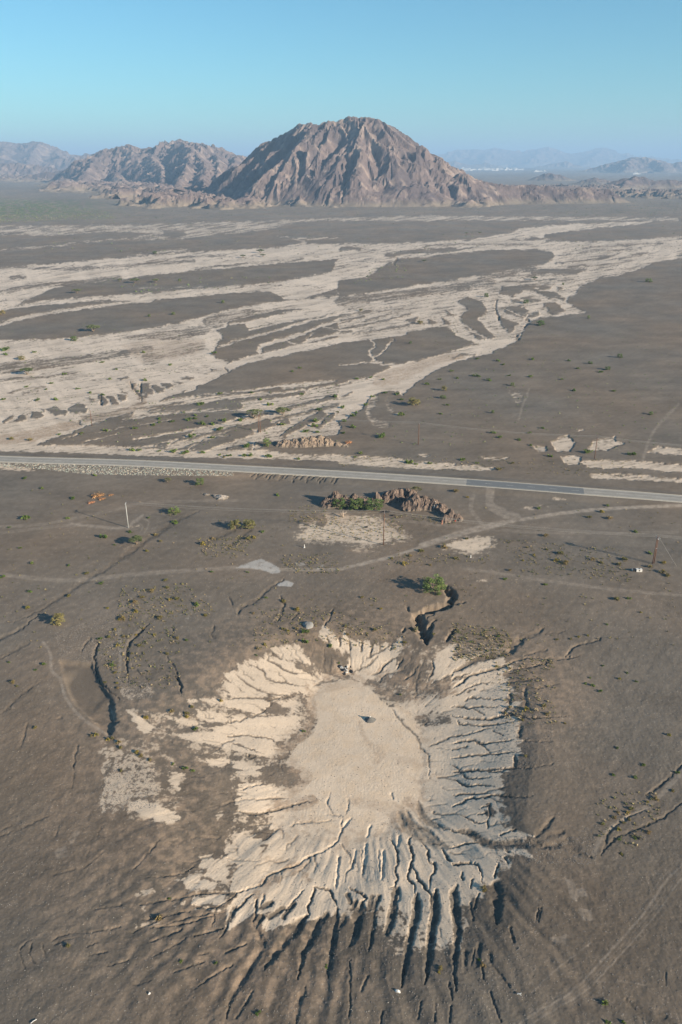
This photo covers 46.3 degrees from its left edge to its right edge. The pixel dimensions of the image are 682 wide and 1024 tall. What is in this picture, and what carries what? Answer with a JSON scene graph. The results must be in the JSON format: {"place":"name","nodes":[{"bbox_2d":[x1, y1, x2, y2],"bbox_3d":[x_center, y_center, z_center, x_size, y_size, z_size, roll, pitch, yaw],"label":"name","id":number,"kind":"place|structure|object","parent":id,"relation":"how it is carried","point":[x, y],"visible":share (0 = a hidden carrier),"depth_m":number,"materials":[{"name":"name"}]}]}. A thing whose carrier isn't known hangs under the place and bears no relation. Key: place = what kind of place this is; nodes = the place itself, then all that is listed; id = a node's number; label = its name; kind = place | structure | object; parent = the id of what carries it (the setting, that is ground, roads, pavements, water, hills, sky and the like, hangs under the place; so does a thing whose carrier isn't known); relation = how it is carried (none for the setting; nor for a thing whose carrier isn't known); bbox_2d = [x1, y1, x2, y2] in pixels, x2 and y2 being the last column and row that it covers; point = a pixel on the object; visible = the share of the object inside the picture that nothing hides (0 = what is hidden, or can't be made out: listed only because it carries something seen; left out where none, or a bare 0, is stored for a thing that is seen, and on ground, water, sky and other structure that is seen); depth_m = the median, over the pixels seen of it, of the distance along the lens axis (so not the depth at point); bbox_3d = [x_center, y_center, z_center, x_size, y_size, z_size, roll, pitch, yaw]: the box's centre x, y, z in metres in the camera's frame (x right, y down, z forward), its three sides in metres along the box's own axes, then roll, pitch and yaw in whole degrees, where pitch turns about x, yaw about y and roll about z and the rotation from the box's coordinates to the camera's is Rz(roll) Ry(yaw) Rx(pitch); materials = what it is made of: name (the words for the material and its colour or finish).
{"place":"outdoors","nodes":[
{"label":"outdoors","id":0,"kind":"place"},
{"bbox_2d":[0,163,63,175],"bbox_3d":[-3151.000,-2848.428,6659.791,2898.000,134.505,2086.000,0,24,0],"label":"hill","id":1,"kind":"structure","parent":0,"point":[13,169],"depth_m":6918.60,"materials":[{"name":"grey stone"}]},
{"bbox_2d":[0,141,94,169],"bbox_3d":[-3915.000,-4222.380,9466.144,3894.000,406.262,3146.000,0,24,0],"label":"hill","id":2,"kind":"structure","parent":0,"point":[42,154],"depth_m":9426.62,"materials":[{"name":"grey stone"}]},
{"bbox_2d":[0,139,245,198],"bbox_3d":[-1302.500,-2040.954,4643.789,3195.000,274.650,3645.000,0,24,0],"label":"mountain","id":3,"kind":"structure","parent":0,"point":[133,172],"depth_m":4673.66,"materials":[{"name":"stone"}]},
{"bbox_2d":[0,456,466,484],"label":"road","id":4,"kind":"structure","parent":0,"point":[236,468],"depth_m":366.00,"materials":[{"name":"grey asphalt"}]},
{"bbox_2d":[13,458,461,480],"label":"road wear","id":5,"kind":"object","parent":4,"relation":"on","point":[239,467],"visible":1,"depth_m":367.18,"materials":[{"name":"concrete"}]},
{"bbox_2d":[6,457,674,500],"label":"road markings","id":6,"kind":"object","parent":4,"relation":"on","point":[357,477],"visible":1,"depth_m":357.23,"materials":[{"name":"paint"}]},
{"bbox_2d":[0,167,681,1023],"bbox_3d":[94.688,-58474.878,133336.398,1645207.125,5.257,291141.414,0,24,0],"label":"ground","id":7,"kind":"structure","parent":0,"point":[304,301],"depth_m":247.54,"materials":[{"name":"brown soil"}]},
{"bbox_2d":[19,368,32,374],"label":"acacia tree","id":8,"kind":"object","parent":7,"relation":"on","point":[27,369],"visible":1,"depth_m":531.54,"materials":[{"name":"green plant"}]},
{"bbox_2d":[50,613,64,625],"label":"bushy tree","id":9,"kind":"object","parent":7,"relation":"on","point":[58,617],"visible":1,"depth_m":243.71,"materials":[{"name":"yellow plant"}]},
{"bbox_2d":[86,324,100,331],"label":"acacia tree","id":10,"kind":"object","parent":7,"relation":"on","point":[90,326],"visible":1,"depth_m":664.00,"materials":[{"name":"green plant"}]},
{"bbox_2d":[91,492,104,498],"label":"brushwood","id":11,"kind":"object","parent":7,"relation":"on","point":[99,495],"visible":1,"depth_m":337.82,"materials":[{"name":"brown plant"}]},
{"bbox_2d":[0,463,233,475],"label":"stone riprap","id":12,"kind":"object","parent":7,"relation":"on","point":[198,473],"visible":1,"depth_m":364.84,"materials":[{"name":"grey stone"}]},
{"bbox_2d":[128,535,142,544],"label":"acacia tree","id":13,"kind":"object","parent":7,"relation":"on","point":[137,538],"visible":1,"depth_m":294.10,"materials":[{"name":"green plant"}]},
{"bbox_2d":[168,506,180,514],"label":"bushy tree","id":14,"kind":"object","parent":7,"relation":"on","point":[170,510],"visible":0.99,"depth_m":320.82,"materials":[{"name":"green plant"}]},
{"bbox_2d":[195,478,203,484],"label":"bushy tree","id":15,"kind":"object","parent":7,"relation":"on","point":[201,482],"visible":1,"depth_m":349.48,"materials":[{"name":"green plant"}]},
{"bbox_2d":[212,494,228,499],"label":"rubble mound","id":16,"kind":"object","parent":7,"relation":"on","point":[219,497],"visible":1,"depth_m":335.65,"materials":[{"name":"beige stone"}]},
{"bbox_2d":[228,519,240,529],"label":"bushy tree","id":17,"kind":"object","parent":7,"relation":"on","point":[234,523],"visible":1,"depth_m":306.63,"materials":[{"name":"green plant"}]},
{"bbox_2d":[242,519,255,528],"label":"bushy tree","id":18,"kind":"object","parent":7,"relation":"on","point":[248,524],"visible":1,"depth_m":306.59,"materials":[{"name":"green plant"}]},
{"bbox_2d":[246,409,262,418],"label":"acacia tree","id":19,"kind":"object","parent":7,"relation":"on","point":[254,412],"visible":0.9,"depth_m":439.64,"materials":[{"name":"green plant"}]},
{"bbox_2d":[258,412,260,432],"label":"utility pole","id":20,"kind":"object","parent":7,"relation":"on","point":[258,423],"visible":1,"depth_m":416.57,"materials":[{"name":"brown wood"}]},
{"bbox_2d":[263,437,270,446],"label":"bushy tree","id":21,"kind":"object","parent":7,"relation":"on","point":[265,443],"visible":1,"depth_m":396.76,"materials":[{"name":"green plant"}]},
{"bbox_2d":[274,407,290,414],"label":"acacia tree","id":22,"kind":"object","parent":7,"relation":"on","point":[282,409],"visible":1,"depth_m":446.59,"materials":[{"name":"green plant"}]},
{"bbox_2d":[302,621,313,628],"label":"gravel heap","id":23,"kind":"object","parent":7,"relation":"on","point":[307,625],"visible":1,"depth_m":242.90,"materials":[{"name":"grey gravel"}]},
{"bbox_2d":[275,435,347,447],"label":"rock outcrop","id":24,"kind":"object","parent":7,"relation":"on","point":[312,441],"visible":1,"depth_m":397.09,"materials":[{"name":"brown stone"}]},
{"bbox_2d":[0,185,678,291],"bbox_3d":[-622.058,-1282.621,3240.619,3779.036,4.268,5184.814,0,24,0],"label":"scrub","id":25,"kind":"object","parent":7,"relation":"on","point":[196,220],"visible":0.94,"depth_m":2106.18,"materials":[{"name":"green plant"}]},
{"bbox_2d":[1,455,678,845],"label":"dry tufts","id":26,"kind":"object","parent":7,"relation":"on","point":[379,627],"visible":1,"depth_m":250.48,"materials":[{"name":"plant"}]},
{"bbox_2d":[332,497,347,509],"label":"bushy tree","id":27,"kind":"object","parent":7,"relation":"on","point":[342,505],"visible":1,"depth_m":325.67,"materials":[{"name":"green plant"}]},
{"bbox_2d":[0,484,681,1023],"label":"loose stones","id":28,"kind":"object","parent":7,"relation":"on","point":[318,836],"visible":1,"depth_m":166.06,"materials":[{"name":"grey stone"}]},
{"bbox_2d":[1,456,681,502],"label":"road shoulder","id":29,"kind":"object","parent":7,"relation":"on","point":[346,477],"visible":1,"depth_m":358.00},
{"bbox_2d":[17,266,675,449],"bbox_3d":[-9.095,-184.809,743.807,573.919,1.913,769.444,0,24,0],"label":"plain scrub","id":30,"kind":"object","parent":7,"relation":"on","point":[337,384],"visible":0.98,"depth_m":479.28,"materials":[{"name":"green plant"}]},
{"bbox_2d":[317,488,409,508],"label":"rock outcrop","id":31,"kind":"object","parent":7,"relation":"on","point":[395,496],"visible":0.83,"depth_m":330.58,"materials":[{"name":"brown stone"}]},
{"bbox_2d":[348,498,363,509],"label":"bushy tree","id":32,"kind":"object","parent":31,"relation":"on","point":[360,500],"visible":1,"depth_m":324.75,"materials":[{"name":"green plant"}]},
{"bbox_2d":[365,717,375,722],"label":"gravel heap","id":33,"kind":"object","parent":7,"relation":"on","point":[370,720],"visible":1,"depth_m":208.19,"materials":[{"name":"grey gravel"}]},
{"bbox_2d":[363,498,383,510],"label":"bushy tree","id":34,"kind":"object","parent":7,"relation":"on","point":[372,506],"visible":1,"depth_m":323.97,"materials":[{"name":"green plant"}]},
{"bbox_2d":[407,397,420,405],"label":"bushy tree","id":35,"kind":"object","parent":7,"relation":"on","point":[413,401],"visible":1,"depth_m":462.09,"materials":[{"name":"green plant"}]},
{"bbox_2d":[411,486,421,491],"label":"acacia tree","id":36,"kind":"object","parent":7,"relation":"on","point":[416,487],"visible":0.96,"depth_m":340.35,"materials":[{"name":"green plant"}]},
{"bbox_2d":[399,489,462,522],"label":"rock outcrop","id":37,"kind":"object","parent":7,"relation":"on","point":[414,501],"visible":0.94,"depth_m":324.43,"materials":[{"name":"stone"}]},
{"bbox_2d":[422,573,446,594],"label":"bushy tree","id":38,"kind":"object","parent":7,"relation":"on","point":[427,584],"visible":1,"depth_m":261.75,"materials":[{"name":"green plant"}]},
{"bbox_2d":[536,320,544,325],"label":"bushy tree","id":39,"kind":"object","parent":7,"relation":"on","point":[540,322],"visible":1,"depth_m":689.51,"materials":[{"name":"green plant"}]},
{"bbox_2d":[652,534,659,563],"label":"utility pole","id":40,"kind":"object","parent":7,"relation":"on","point":[658,537],"visible":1,"depth_m":279.20,"materials":[{"name":"brown wood"}]},
{"bbox_2d":[125,503,675,538],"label":"power cable","id":41,"kind":"object","parent":40,"relation":"attached to","point":[399,514],"visible":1,"depth_m":289.39,"materials":[{"name":"metal"}]},
{"bbox_2d":[127,501,677,536],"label":"power cable","id":42,"kind":"object","parent":40,"relation":"attached to","point":[409,513],"visible":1,"depth_m":288.31,"materials":[{"name":"metal"}]},
{"bbox_2d":[130,502,676,537],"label":"power cable","id":43,"kind":"object","parent":40,"relation":"attached to","point":[411,514],"visible":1,"depth_m":287.12,"materials":[{"name":"metal"}]},
{"bbox_2d":[0,0,681,159],"label":"sky","id":44,"kind":"structure","parent":0,"point":[78,77],"materials":[{"name":"blue"}]},
{"bbox_2d":[116,116,630,209],"bbox_3d":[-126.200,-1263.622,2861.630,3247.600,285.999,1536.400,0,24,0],"label":"mountain","id":45,"kind":"structure","parent":0,"point":[349,161],"depth_m":2654.44,"materials":[{"name":"stone"}]},
{"bbox_2d":[244,147,681,166],"bbox_3d":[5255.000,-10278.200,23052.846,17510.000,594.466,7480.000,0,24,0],"label":"hill","id":46,"kind":"structure","parent":0,"point":[596,157],"depth_m":23869.34,"materials":[{"name":"grey stone"}]},
{"bbox_2d":[448,161,591,168],"bbox_3d":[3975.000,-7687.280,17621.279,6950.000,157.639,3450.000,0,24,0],"label":"hill","id":47,"kind":"structure","parent":0,"point":[561,165],"depth_m":17322.51,"materials":[{"name":"grey stone"}]},
{"bbox_2d":[466,479,583,493],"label":"road","id":48,"kind":"structure","parent":0,"point":[562,489],"depth_m":345.69,"materials":[{"name":"grey asphalt"}]},
{"bbox_2d":[475,173,681,189],"bbox_3d":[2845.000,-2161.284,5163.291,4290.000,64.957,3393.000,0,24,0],"label":"hill","id":49,"kind":"structure","parent":0,"point":[637,183],"depth_m":4871.21,"materials":[{"name":"grey stone"}]},
{"bbox_2d":[507,183,681,198],"bbox_3d":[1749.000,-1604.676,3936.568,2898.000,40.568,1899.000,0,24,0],"label":"hill","id":50,"kind":"structure","parent":0,"point":[652,193],"depth_m":3278.64,"materials":[{"name":"stone"}]},
{"bbox_2d":[578,157,681,172],"bbox_3d":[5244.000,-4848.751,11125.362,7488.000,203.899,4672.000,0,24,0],"label":"hill","id":51,"kind":"structure","parent":0,"point":[639,165],"depth_m":10502.33,"materials":[{"name":"grey stone"}]},
{"bbox_2d":[584,488,681,501],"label":"road","id":52,"kind":"structure","parent":0,"point":[636,494],"depth_m":337.39,"materials":[{"name":"grey asphalt"}]},
{"bbox_2d":[589,490,681,497],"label":"road wear","id":53,"kind":"object","parent":52,"relation":"on","point":[633,493],"visible":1,"depth_m":338.40,"materials":[{"name":"concrete"}]},
{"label":"utility pole","id":54,"kind":"object","parent":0,"visible":0},
{"bbox_2d":[2,408,673,445],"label":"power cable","id":55,"kind":"object","parent":54,"relation":"hanging from","point":[364,421],"visible":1,"depth_m":399.44,"materials":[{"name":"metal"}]},
{"bbox_2d":[7,407,677,444],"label":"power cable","id":56,"kind":"object","parent":54,"relation":"hanging from","point":[395,421],"visible":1,"depth_m":398.46,"materials":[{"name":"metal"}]},
{"bbox_2d":[31,408,672,444],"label":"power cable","id":57,"kind":"object","parent":54,"relation":"hanging from","point":[284,414],"visible":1,"depth_m":417.16,"materials":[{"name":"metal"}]}
]}

